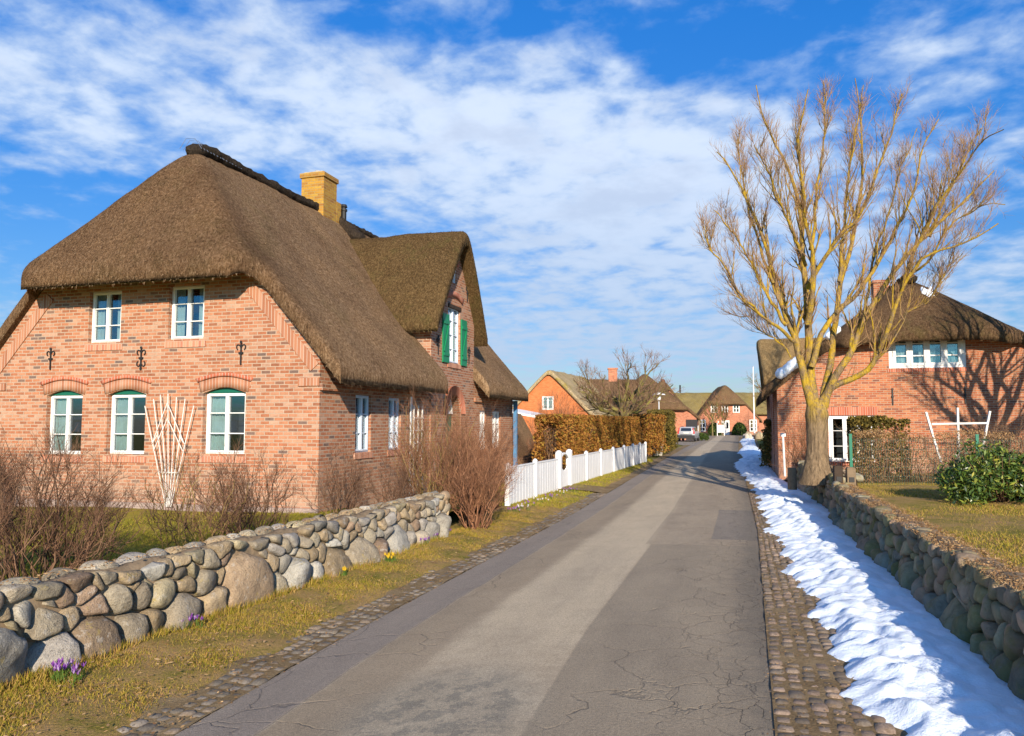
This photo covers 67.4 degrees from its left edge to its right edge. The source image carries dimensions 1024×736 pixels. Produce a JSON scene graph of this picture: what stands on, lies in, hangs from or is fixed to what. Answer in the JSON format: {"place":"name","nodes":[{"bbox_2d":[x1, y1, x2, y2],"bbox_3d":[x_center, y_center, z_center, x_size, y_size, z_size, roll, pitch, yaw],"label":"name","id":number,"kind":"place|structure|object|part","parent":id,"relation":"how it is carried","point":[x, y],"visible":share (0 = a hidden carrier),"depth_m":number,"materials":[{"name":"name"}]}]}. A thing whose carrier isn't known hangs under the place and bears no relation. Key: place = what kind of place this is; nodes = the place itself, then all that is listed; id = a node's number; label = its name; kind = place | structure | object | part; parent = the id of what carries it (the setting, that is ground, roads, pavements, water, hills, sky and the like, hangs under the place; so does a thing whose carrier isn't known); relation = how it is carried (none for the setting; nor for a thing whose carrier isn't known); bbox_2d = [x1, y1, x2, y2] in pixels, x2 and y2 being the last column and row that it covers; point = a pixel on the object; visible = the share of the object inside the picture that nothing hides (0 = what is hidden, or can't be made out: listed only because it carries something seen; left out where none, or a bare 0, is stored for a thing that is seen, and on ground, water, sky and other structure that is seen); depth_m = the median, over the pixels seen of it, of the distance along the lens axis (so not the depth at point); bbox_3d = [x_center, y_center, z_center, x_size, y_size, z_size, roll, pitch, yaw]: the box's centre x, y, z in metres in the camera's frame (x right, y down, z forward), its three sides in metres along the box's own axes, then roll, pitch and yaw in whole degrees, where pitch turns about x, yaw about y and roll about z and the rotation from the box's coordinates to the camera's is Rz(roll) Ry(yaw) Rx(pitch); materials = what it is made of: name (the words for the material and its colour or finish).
{"place":"outdoors","nodes":[
{"label":"outdoors","id":0,"kind":"place"},
{"bbox_2d":[0,456,648,579],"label":"garden","id":1,"kind":"object","parent":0,"point":[136,514],"visible":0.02,"depth_m":11.89,"materials":[{"name":"plant"}]},
{"bbox_2d":[0,438,39,561],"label":"bare shrub","id":2,"kind":"object","parent":1,"relation":"on","point":[14,481],"visible":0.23,"depth_m":8.16,"materials":[{"name":"brown plant"}]},
{"bbox_2d":[0,417,164,581],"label":"bare shrub","id":3,"kind":"object","parent":1,"relation":"on","point":[55,519],"visible":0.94,"depth_m":7.60,"materials":[{"name":"brown plant"}]},
{"bbox_2d":[0,510,332,577],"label":"lawn grass","id":4,"kind":"structure","parent":1,"relation":"on","point":[168,513],"depth_m":11.62,"materials":[{"name":"green plant"}]},
{"bbox_2d":[126,442,258,548],"bbox_3d":[-4.082,1.644,9.715,1.617,1.546,1.715,0,-4,0],"label":"bare shrub","id":5,"kind":"object","parent":1,"relation":"on","point":[184,526],"visible":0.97,"depth_m":9.77,"materials":[{"name":"brown plant"}]},
{"bbox_2d":[176,435,313,534],"bbox_3d":[-3.856,1.705,10.977,2.033,1.600,1.835,0,-4,0],"label":"bare shrub","id":6,"kind":"object","parent":1,"relation":"on","point":[266,501],"visible":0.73,"depth_m":10.77,"materials":[{"name":"brown plant"}]},
{"bbox_2d":[0,138,527,512],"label":"thatched house","id":7,"kind":"structure","parent":1,"relation":"on","point":[229,299],"depth_m":15.83,"materials":[{"name":"brown brick"}]},
{"bbox_2d":[41,391,82,462],"bbox_3d":[-9.268,1.239,16.385,1.070,1.497,0.765,-1,-4,17],"label":"window","id":8,"kind":"structure","parent":7,"relation":"in","point":[65,405],"depth_m":16.31,"materials":[{"name":"white paint"}]},
{"bbox_2d":[84,291,121,350],"bbox_3d":[-8.340,-0.958,16.261,0.950,1.245,0.765,-1,-4,17],"label":"window","id":9,"kind":"structure","parent":7,"relation":"in","point":[106,320],"depth_m":16.09,"materials":[{"name":"white paint"}]},
{"bbox_2d":[102,390,145,462],"bbox_3d":[-7.739,1.197,15.928,1.072,1.479,0.765,-1,-4,17],"label":"window","id":10,"kind":"structure","parent":7,"relation":"in","point":[128,409],"depth_m":15.83,"materials":[{"name":"white paint"}]},
{"bbox_2d":[144,394,193,506],"bbox_3d":[-6.776,1.613,15.099,1.179,2.212,0.031,-1,-4,17],"label":"fan trellis","id":11,"kind":"object","parent":7,"relation":"attached to","point":[168,502],"visible":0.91,"depth_m":15.09,"materials":[{"name":"white wood"}]},
{"bbox_2d":[164,285,205,347],"bbox_3d":[-6.408,-1.012,15.683,0.966,1.255,0.765,-1,-4,17],"label":"window","id":12,"kind":"structure","parent":7,"relation":"in","point":[187,301],"depth_m":15.52,"materials":[{"name":"white paint"}]},
{"bbox_2d":[198,388,246,462],"bbox_3d":[-5.500,1.132,15.259,1.088,1.460,0.765,-1,-4,17],"label":"window","id":13,"kind":"structure","parent":7,"relation":"in","point":[225,424],"depth_m":15.17,"materials":[{"name":"white paint"}]},
{"bbox_2d":[353,395,372,458],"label":"window","id":14,"kind":"structure","parent":7,"relation":"in","point":[361,419],"depth_m":16.23,"materials":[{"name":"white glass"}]},
{"bbox_2d":[387,398,402,455],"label":"window","id":15,"kind":"structure","parent":7,"relation":"in","point":[393,405],"depth_m":17.58,"materials":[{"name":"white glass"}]},
{"bbox_2d":[412,405,423,494],"bbox_3d":[-2.239,1.946,18.347,0.048,2.100,0.540,-1,-4,17],"label":"ladder trellis","id":16,"kind":"object","parent":7,"relation":"attached to","point":[419,430],"visible":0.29,"depth_m":18.38,"materials":[{"name":"white wood"}]},
{"bbox_2d":[446,399,452,469],"bbox_3d":[-1.854,1.942,20.953,0.120,2.475,1.080,-1,-4,17],"label":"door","id":17,"kind":"structure","parent":7,"relation":"in","point":[450,406],"depth_m":21.36,"materials":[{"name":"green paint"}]},
{"bbox_2d":[442,308,467,369],"bbox_3d":[-1.908,-0.827,21.165,0.808,1.690,1.820,-1,-4,17],"label":"window","id":18,"kind":"structure","parent":7,"relation":"in","point":[449,321],"depth_m":21.12,"materials":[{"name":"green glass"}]},
{"bbox_2d":[480,411,486,452],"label":"window","id":19,"kind":"structure","parent":7,"relation":"in","point":[481,412],"depth_m":23.43,"materials":[{"name":"white paint"}]},
{"bbox_2d":[492,411,498,447],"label":"window","id":20,"kind":"structure","parent":7,"relation":"in","point":[494,413],"depth_m":24.92,"materials":[{"name":"white paint"}]},
{"bbox_2d":[290,437,384,514],"bbox_3d":[-2.988,1.888,13.142,1.606,1.537,1.681,0,-4,0],"label":"bare shrub","id":21,"kind":"object","parent":1,"relation":"on","point":[358,480],"visible":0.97,"depth_m":13.11,"materials":[{"name":"brown plant"}]},
{"bbox_2d":[363,452,430,503],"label":"bare shrub","id":22,"kind":"object","parent":1,"relation":"on","point":[400,490],"visible":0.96,"depth_m":13.98,"materials":[{"name":"brown plant"}]},
{"bbox_2d":[374,379,489,496],"bbox_3d":[-1.512,1.453,14.802,2.420,2.704,2.446,1,-4,-14],"label":"bare shrub","id":23,"kind":"object","parent":1,"relation":"on","point":[421,440],"visible":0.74,"depth_m":14.70,"materials":[{"name":"brown plant"}]},
{"bbox_2d":[436,398,524,509],"bbox_3d":[-0.725,1.869,16.901,2.311,2.468,2.076,1,-4,-16],"label":"bare shrub","id":24,"kind":"object","parent":1,"relation":"on","point":[482,433],"visible":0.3,"depth_m":16.81,"materials":[{"name":"brown plant"}]},
{"bbox_2d":[531,413,641,469],"bbox_3d":[3.696,3.112,32.251,1.357,2.341,16.287,-1,-4,19],"label":"hedge","id":25,"kind":"object","parent":1,"relation":"on","point":[578,434],"visible":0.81,"depth_m":27.44,"materials":[{"name":"brown plant"}]},
{"bbox_2d":[631,413,669,456],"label":"hedge","id":26,"kind":"object","parent":1,"relation":"on","point":[653,432],"visible":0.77,"depth_m":44.61,"materials":[{"name":"brown plant"}]},
{"bbox_2d":[0,461,652,735],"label":"verge","id":27,"kind":"structure","parent":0,"point":[78,726],"depth_m":6.67,"materials":[{"name":"green plant"}]},
{"bbox_2d":[46,657,73,680],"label":"crocus clump","id":28,"kind":"object","parent":27,"relation":"on","point":[54,665],"visible":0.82,"depth_m":5.82,"materials":[{"name":"purple plant"}]},
{"bbox_2d":[55,661,86,686],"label":"crocus clump","id":29,"kind":"object","parent":27,"relation":"on","point":[73,670],"visible":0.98,"depth_m":5.74,"materials":[{"name":"purple plant"}]},
{"bbox_2d":[178,613,204,630],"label":"crocus clump","id":30,"kind":"object","parent":27,"relation":"on","point":[194,618],"visible":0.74,"depth_m":7.25,"materials":[{"name":"purple plant"}]},
{"bbox_2d":[0,491,451,685],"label":"stone wall","id":31,"kind":"structure","parent":27,"relation":"on","point":[65,615],"depth_m":7.39,"materials":[{"name":"grey stone"}]},
{"bbox_2d":[0,493,438,585],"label":"wall top litter","id":32,"kind":"object","parent":31,"relation":"on","point":[189,546],"depth_m":7.54,"materials":[{"name":"brown plant"}]},
{"bbox_2d":[0,528,459,694],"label":"wall foot grass","id":33,"kind":"structure","parent":27,"relation":"on","point":[312,582],"depth_m":7.31,"materials":[{"name":"green plant"}]},
{"bbox_2d":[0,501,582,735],"bbox_3d":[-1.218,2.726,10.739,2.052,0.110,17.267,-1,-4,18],"label":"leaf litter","id":34,"kind":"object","parent":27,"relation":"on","point":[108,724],"visible":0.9,"depth_m":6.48,"materials":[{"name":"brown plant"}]},
{"bbox_2d":[341,566,348,575],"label":"crocus clump","id":35,"kind":"object","parent":27,"relation":"on","point":[344,568],"visible":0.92,"depth_m":9.64,"materials":[{"name":"yellow plant"}]},
{"bbox_2d":[384,552,395,561],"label":"crocus clump","id":36,"kind":"object","parent":27,"relation":"on","point":[392,559],"visible":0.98,"depth_m":10.66,"materials":[{"name":"yellow plant"}]},
{"bbox_2d":[424,415,528,529],"bbox_3d":[-0.687,1.905,14.082,2.118,2.196,2.404,0,-4,0],"label":"bare shrub","id":37,"kind":"object","parent":27,"relation":"on","point":[465,489],"visible":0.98,"depth_m":13.93,"materials":[{"name":"brown plant"}]},
{"bbox_2d":[505,442,646,505],"bbox_3d":[3.200,3.371,27.631,0.197,1.205,20.817,-1,-4,19],"label":"picket fence","id":38,"kind":"object","parent":27,"relation":"on","point":[541,477],"visible":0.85,"depth_m":23.14,"materials":[{"name":"white wood"}]},
{"bbox_2d":[499,459,652,507],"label":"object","id":39,"kind":"structure","parent":27,"relation":"on","point":[593,482],"depth_m":21.64,"materials":[{"name":"green plant"}]},
{"bbox_2d":[117,445,689,735],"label":"gutter","id":40,"kind":"object","parent":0,"point":[173,703],"visible":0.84,"depth_m":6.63,"materials":[{"name":"grey stone"}]},
{"bbox_2d":[653,442,662,455],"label":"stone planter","id":41,"kind":"object","parent":40,"relation":"on","point":[659,454],"visible":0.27,"depth_m":45.85,"materials":[{"name":"stone"}]},
{"bbox_2d":[174,435,774,735],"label":"road","id":42,"kind":"structure","parent":0,"point":[634,606],"depth_m":6.89,"materials":[{"name":"grey asphalt"}]},
{"bbox_2d":[696,433,708,440],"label":"bush","id":43,"kind":"object","parent":42,"relation":"on","point":[704,436],"visible":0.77,"depth_m":83.23,"materials":[{"name":"green plant"}]},
{"bbox_2d":[707,422,721,435],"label":"round bush","id":44,"kind":"object","parent":42,"relation":"on","point":[709,430],"visible":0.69,"depth_m":116.07,"materials":[{"name":"green plant"}]},
{"bbox_2d":[717,421,724,435],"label":"notice board","id":45,"kind":"object","parent":42,"relation":"on","point":[720,428],"visible":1,"depth_m":111.62,"materials":[{"name":"white paint"}]},
{"bbox_2d":[714,396,734,435],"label":"bare tree","id":46,"kind":"object","parent":42,"relation":"on","point":[724,416],"visible":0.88,"depth_m":113.57,"materials":[{"name":"brown plant"}]},
{"bbox_2d":[731,422,746,434],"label":"round bush","id":47,"kind":"object","parent":42,"relation":"on","point":[739,428],"visible":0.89,"depth_m":116.00,"materials":[{"name":"green plant"}]},
{"bbox_2d":[196,435,774,727],"bbox_3d":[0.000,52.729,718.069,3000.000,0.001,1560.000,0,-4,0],"label":"ground","id":48,"kind":"structure","parent":0,"point":[453,515],"depth_m":17.18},
{"bbox_2d":[518,414,540,464],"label":"shed","id":49,"kind":"structure","parent":48,"relation":"on","point":[523,435],"depth_m":30.26,"materials":[{"name":"brown wood"}]},
{"bbox_2d":[518,409,548,443],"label":"annexe","id":50,"kind":"structure","parent":48,"relation":"on","point":[525,413],"depth_m":55.07,"materials":[{"name":"orange brick"}]},
{"bbox_2d":[520,422,548,461],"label":"bare shrub","id":51,"kind":"object","parent":48,"relation":"on","point":[531,448],"visible":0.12,"depth_m":29.34,"materials":[{"name":"brown plant"}]},
{"bbox_2d":[521,386,588,455],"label":"bare shrub","id":52,"kind":"object","parent":48,"relation":"on","point":[542,412],"visible":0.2,"depth_m":41.39,"materials":[{"name":"brown plant"}]},
{"bbox_2d":[518,370,611,418],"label":"thatched house","id":53,"kind":"structure","parent":48,"relation":"on","point":[544,383],"depth_m":62.10,"materials":[{"name":"orange brick"}]},
{"bbox_2d":[542,396,553,409],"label":"window","id":54,"kind":"structure","parent":53,"relation":"in","point":[549,401],"depth_m":62.08,"materials":[{"name":"white paint"}]},
{"bbox_2d":[588,368,654,414],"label":"thatched house","id":55,"kind":"structure","parent":48,"relation":"on","point":[611,373],"depth_m":86.34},
{"bbox_2d":[571,344,687,415],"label":"apple tree","id":56,"kind":"object","parent":48,"relation":"on","point":[601,400],"visible":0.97,"depth_m":40.01,"materials":[{"name":"brown plant"}]},
{"bbox_2d":[658,392,664,408],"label":"street lamp","id":57,"kind":"object","parent":48,"relation":"on","point":[659,400],"visible":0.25,"depth_m":53.91,"materials":[{"name":"metal"}]},
{"bbox_2d":[646,409,678,453],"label":"hedge","id":58,"kind":"object","parent":48,"relation":"on","point":[671,434],"visible":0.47,"depth_m":48.85,"materials":[{"name":"green plant"}]},
{"bbox_2d":[638,374,700,439],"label":"thatched house","id":59,"kind":"structure","parent":48,"relation":"on","point":[685,415],"depth_m":88.08,"materials":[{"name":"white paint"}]},
{"bbox_2d":[659,379,681,401],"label":"thatched house","id":60,"kind":"structure","parent":48,"relation":"on","point":[671,391],"depth_m":109.75,"materials":[{"name":"plant"}]},
{"bbox_2d":[701,392,727,435],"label":"bare tree","id":61,"kind":"object","parent":48,"relation":"on","point":[711,412],"visible":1,"depth_m":112.71,"materials":[{"name":"brown plant"}]},
{"bbox_2d":[675,385,766,434],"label":"thatched house","id":62,"kind":"structure","parent":48,"relation":"on","point":[740,404],"depth_m":121.18,"materials":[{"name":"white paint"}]},
{"bbox_2d":[700,420,705,430],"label":"window","id":63,"kind":"structure","parent":62,"relation":"in","point":[703,422],"depth_m":121.72,"materials":[{"name":"white paint"}]},
{"bbox_2d":[723,420,729,434],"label":"door","id":64,"kind":"structure","parent":62,"relation":"in","point":[727,429],"depth_m":120.68,"materials":[{"name":"white paint"}]},
{"bbox_2d":[733,405,739,412],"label":"window","id":65,"kind":"structure","parent":62,"relation":"in","point":[736,408],"depth_m":120.77,"materials":[{"name":"white paint"}]},
{"bbox_2d":[749,420,756,430],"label":"window","id":66,"kind":"structure","parent":62,"relation":"in","point":[751,423],"depth_m":120.39,"materials":[{"name":"white paint"}]},
{"bbox_2d":[745,372,766,406],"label":"bare tree","id":67,"kind":"object","parent":48,"relation":"on","point":[755,386],"visible":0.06,"depth_m":104.07,"materials":[{"name":"brown plant"}]},
{"bbox_2d":[0,0,1023,400],"label":"sky","id":68,"kind":"structure","parent":0,"point":[568,140],"materials":[{"name":"blue"}]},
{"bbox_2d":[558,485,609,492],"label":"path to gate","id":69,"kind":"structure","parent":0,"point":[600,489],"depth_m":22.56,"materials":[{"name":"beige stone"}]},
{"bbox_2d":[676,440,700,444],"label":"forecourt","id":70,"kind":"structure","parent":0,"point":[687,442],"depth_m":76.94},
{"bbox_2d":[677,426,698,440],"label":"parked car","id":71,"kind":"object","parent":70,"relation":"on","point":[692,432],"visible":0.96,"depth_m":79.83,"materials":[{"name":"paint"}]},
{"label":"window","id":72,"kind":"part","parent":71,"relation":"part of","materials":[{"name":"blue glass"}]},
{"bbox_2d":[738,436,907,735],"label":"shoulder","id":73,"kind":"object","parent":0,"point":[812,660],"visible":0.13,"depth_m":6.37},
{"bbox_2d":[742,431,763,439],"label":"stone heap","id":74,"kind":"object","parent":73,"relation":"on","point":[758,435],"visible":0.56,"depth_m":89.11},
{"bbox_2d":[752,366,754,432],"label":"flagpole","id":75,"kind":"object","parent":73,"relation":"on","point":[753,402],"visible":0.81,"depth_m":91.86,"materials":[{"name":"white metal"}]},
{"bbox_2d":[749,490,895,735],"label":"cobble strip","id":76,"kind":"object","parent":73,"relation":"on","point":[885,729],"visible":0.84,"depth_m":6.27,"materials":[{"name":"grey stone"}]},
{"bbox_2d":[747,488,867,735],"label":"twig litter","id":77,"kind":"object","parent":76,"relation":"on","point":[789,644],"visible":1,"depth_m":6.53,"materials":[{"name":"brown plant"}]},
{"bbox_2d":[796,460,863,511],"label":"stone wall","id":78,"kind":"structure","parent":73,"relation":"on","point":[821,494],"depth_m":18.26,"materials":[{"name":"stone"}]},
{"bbox_2d":[734,437,1023,735],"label":"snow","id":79,"kind":"structure","parent":73,"relation":"on","point":[913,667],"depth_m":6.70,"materials":[{"name":"white snow"}]},
{"bbox_2d":[780,433,785,475],"bbox_3d":[7.557,2.411,21.383,0.120,1.201,0.100,0,-4,0],"label":"bird feeder post","id":80,"kind":"object","parent":79,"relation":"on","point":[782,435],"visible":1,"depth_m":21.37,"materials":[{"name":"white wood"}]},
{"bbox_2d":[787,467,796,489],"bbox_3d":[7.096,2.801,19.451,0.234,0.550,0.228,0,-4,0],"label":"wooden stump","id":81,"kind":"object","parent":79,"relation":"on","point":[792,478],"visible":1,"depth_m":19.36,"materials":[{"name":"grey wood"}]},
{"bbox_2d":[828,481,1023,699],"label":"stone wall","id":82,"kind":"structure","parent":73,"relation":"on","point":[981,613],"depth_m":7.38,"materials":[{"name":"grey stone"}]},
{"bbox_2d":[833,483,1023,597],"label":"wall top litter","id":83,"kind":"object","parent":82,"relation":"on","point":[949,547],"depth_m":8.06,"materials":[{"name":"plant"}]},
{"bbox_2d":[828,473,1023,582],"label":"garden","id":84,"kind":"object","parent":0,"point":[948,522],"visible":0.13,"depth_m":10.77,"materials":[{"name":"green plant"}]},
{"bbox_2d":[758,418,771,467],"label":"hedge","id":85,"kind":"object","parent":84,"relation":"on","point":[767,442],"visible":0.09,"depth_m":31.34,"materials":[{"name":"green plant"}]},
{"bbox_2d":[767,399,835,471],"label":"bare shrub","id":86,"kind":"object","parent":84,"relation":"on","point":[803,445],"visible":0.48,"depth_m":23.53,"materials":[{"name":"brown plant"}]},
{"bbox_2d":[833,465,842,482],"bbox_3d":[6.760,2.386,15.914,0.170,0.720,0.165,-1,-4,10],"label":"wooden post","id":87,"kind":"object","parent":84,"relation":"on","point":[838,473],"visible":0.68,"depth_m":15.87,"materials":[{"name":"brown wood"}]},
{"bbox_2d":[845,467,855,487],"bbox_3d":[6.937,2.382,15.714,0.170,0.700,0.165,-1,-4,10],"label":"wooden post","id":88,"kind":"object","parent":84,"relation":"on","point":[850,474],"visible":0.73,"depth_m":15.66,"materials":[{"name":"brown wood"}]},
{"bbox_2d":[690,72,1011,484],"bbox_3d":[8.265,-2.711,18.685,8.342,11.000,5.322,0,-4,0],"label":"bare tree","id":89,"kind":"object","parent":84,"relation":"on","point":[817,468],"visible":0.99,"depth_m":18.39,"materials":[{"name":"brown plant"}]},
{"bbox_2d":[839,415,934,476],"bbox_3d":[10.800,2.466,22.319,2.378,2.228,1.359,0,-4,0],"label":"hedge","id":90,"kind":"object","parent":84,"relation":"on","point":[873,422],"visible":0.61,"depth_m":22.11,"materials":[{"name":"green plant"}]},
{"bbox_2d":[755,274,1023,479],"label":"thatched house","id":91,"kind":"structure","parent":84,"relation":"on","point":[942,358],"depth_m":25.12,"materials":[{"name":"red brick"}]},
{"bbox_2d":[775,357,797,378],"bbox_3d":[9.419,-0.004,26.134,0.900,0.776,0.368,-1,-4,17],"label":"snow patch","id":92,"kind":"object","parent":91,"relation":"on","point":[787,368],"visible":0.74,"depth_m":26.02,"materials":[{"name":"white snow"}]},
{"bbox_2d":[825,326,840,339],"bbox_3d":[10.788,-1.175,25.805,0.520,0.468,0.262,-1,-4,17],"label":"snow patch","id":93,"kind":"object","parent":91,"relation":"on","point":[827,335],"visible":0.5,"depth_m":25.74,"materials":[{"name":"white snow"}]},
{"bbox_2d":[828,415,874,465],"bbox_3d":[11.428,2.439,25.923,1.553,1.668,0.765,-1,-4,17],"label":"window","id":94,"kind":"structure","parent":91,"relation":"in","point":[838,445],"depth_m":25.83,"materials":[{"name":"white paint"}]},
{"bbox_2d":[920,286,933,296],"bbox_3d":[13.986,-2.512,25.860,0.400,0.529,0.419,-1,-4,17],"label":"snow patch","id":95,"kind":"object","parent":91,"relation":"on","point":[924,289],"visible":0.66,"depth_m":25.85,"materials":[{"name":"white snow"}]},
{"bbox_2d":[887,340,968,371],"bbox_3d":[13.666,-0.523,25.458,2.389,1.338,0.765,-1,-4,17],"label":"window","id":96,"kind":"structure","parent":91,"relation":"in","point":[915,356],"depth_m":25.14,"materials":[{"name":"white paint"}]},
{"bbox_2d":[827,482,1023,567],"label":"lawn grass","id":97,"kind":"structure","parent":84,"relation":"on","point":[1002,513],"depth_m":11.09,"materials":[{"name":"green plant"}]},
{"bbox_2d":[840,428,1023,483],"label":"hedge","id":98,"kind":"object","parent":84,"relation":"on","point":[874,432],"visible":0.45,"depth_m":18.73,"materials":[{"name":"brown plant"}]},
{"bbox_2d":[849,434,1021,484],"bbox_3d":[10.061,2.027,16.586,5.116,1.190,0.064,-1,-4,16],"label":"wire fence","id":99,"kind":"object","parent":84,"relation":"on","point":[911,458],"visible":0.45,"depth_m":16.98,"materials":[{"name":"teal"}]},
{"bbox_2d":[925,408,990,461],"bbox_3d":[11.594,1.747,19.914,1.714,1.435,0.065,0,-4,0],"label":"rail trellis","id":100,"kind":"object","parent":84,"relation":"on","point":[957,422],"visible":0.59,"depth_m":19.91,"materials":[{"name":"white wood"}]},
{"bbox_2d":[933,437,1023,505],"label":"rhododendron","id":101,"kind":"object","parent":84,"relation":"on","point":[985,473],"visible":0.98,"depth_m":12.36,"materials":[{"name":"green plant"}]},
{"bbox_2d":[944,409,1023,456],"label":"bare shrub","id":102,"kind":"object","parent":84,"relation":"on","point":[1001,429],"visible":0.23,"depth_m":20.72,"materials":[{"name":"brown plant"}]}
]}

